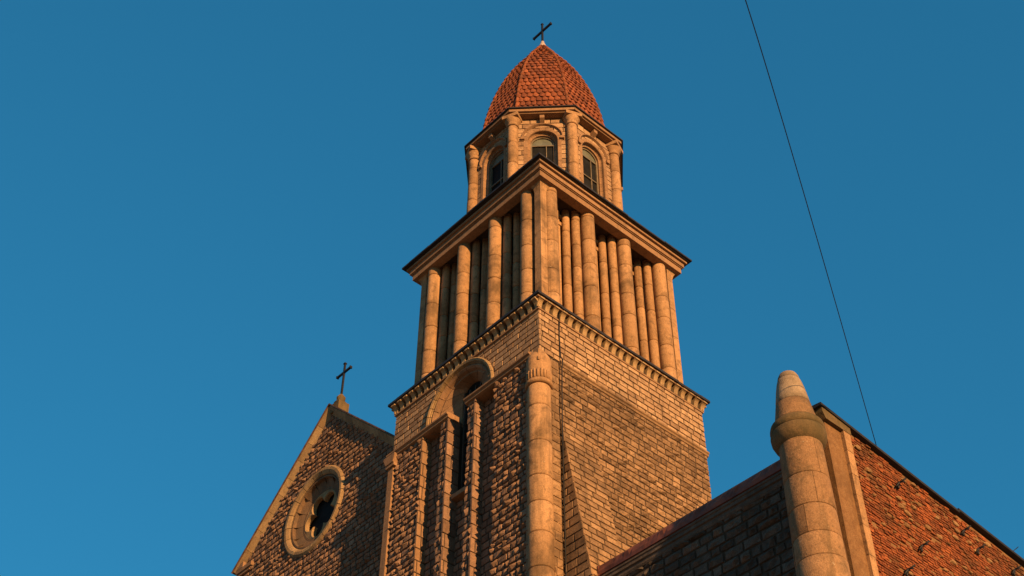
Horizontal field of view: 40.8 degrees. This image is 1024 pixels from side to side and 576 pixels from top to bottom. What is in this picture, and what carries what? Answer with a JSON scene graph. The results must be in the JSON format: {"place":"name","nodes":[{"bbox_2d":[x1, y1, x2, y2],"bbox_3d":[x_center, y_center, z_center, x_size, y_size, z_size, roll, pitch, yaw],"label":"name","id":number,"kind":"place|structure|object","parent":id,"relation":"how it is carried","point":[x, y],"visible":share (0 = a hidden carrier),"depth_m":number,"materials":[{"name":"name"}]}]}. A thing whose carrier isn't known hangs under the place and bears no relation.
{"place":"outdoors","nodes":[
{"label":"outdoors","id":0,"kind":"place"},
{"bbox_2d":[231,362,394,575],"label":"church nave","id":1,"kind":"structure","parent":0,"point":[324,514],"depth_m":65.45,"materials":[{"name":"brick"}]},
{"bbox_2d":[284,465,344,557],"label":"rose window","id":2,"kind":"structure","parent":1,"relation":"in","point":[312,520],"depth_m":66.19,"materials":[{"name":"stone"}]},
{"bbox_2d":[0,0,1023,575],"label":"sky","id":3,"kind":"structure","parent":0,"point":[210,210],"materials":[{"name":"blue"}]},
{"label":"ground","id":4,"kind":"structure","parent":0,"visible":0},
{"bbox_2d":[379,22,711,575],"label":"church tower","id":5,"kind":"structure","parent":4,"relation":"on","point":[548,407],"depth_m":58.93,"materials":[{"name":"stone"}]},
{"bbox_2d":[461,381,481,487],"bbox_3d":[-1.658,6.308,57.310,0.130,6.260,1.400,33,-53,-28],"label":"front window","id":6,"kind":"structure","parent":5,"relation":"in","point":[476,385],"depth_m":57.99,"materials":[{"name":"black glass"}]},
{"bbox_2d":[478,137,506,200],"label":"lantern window","id":7,"kind":"structure","parent":5,"relation":"in","point":[493,168],"depth_m":70.69,"materials":[{"name":"stone"}]},
{"bbox_2d":[521,123,563,167],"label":"lantern window","id":8,"kind":"structure","parent":5,"relation":"in","point":[547,141],"depth_m":69.98,"materials":[{"name":"stone"}]},
{"bbox_2d":[578,134,609,200],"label":"lantern window","id":9,"kind":"structure","parent":5,"relation":"in","point":[593,168],"depth_m":70.34,"materials":[{"name":"stone"}]},
{"bbox_2d":[597,460,795,575],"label":"church aisle","id":10,"kind":"object","parent":4,"relation":"on","point":[742,528],"visible":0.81,"depth_m":44.13,"materials":[{"name":"brown brick"}]},
{"bbox_2d":[770,370,1023,575],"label":"brick building","id":11,"kind":"structure","parent":4,"relation":"on","point":[858,503],"depth_m":42.67,"materials":[{"name":"brick"}]},
{"bbox_2d":[745,0,875,443],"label":"overhead wire","id":12,"kind":"object","parent":11,"relation":"attached to","point":[808,209],"visible":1,"depth_m":38.27,"materials":[{"name":"metal"}]}
]}

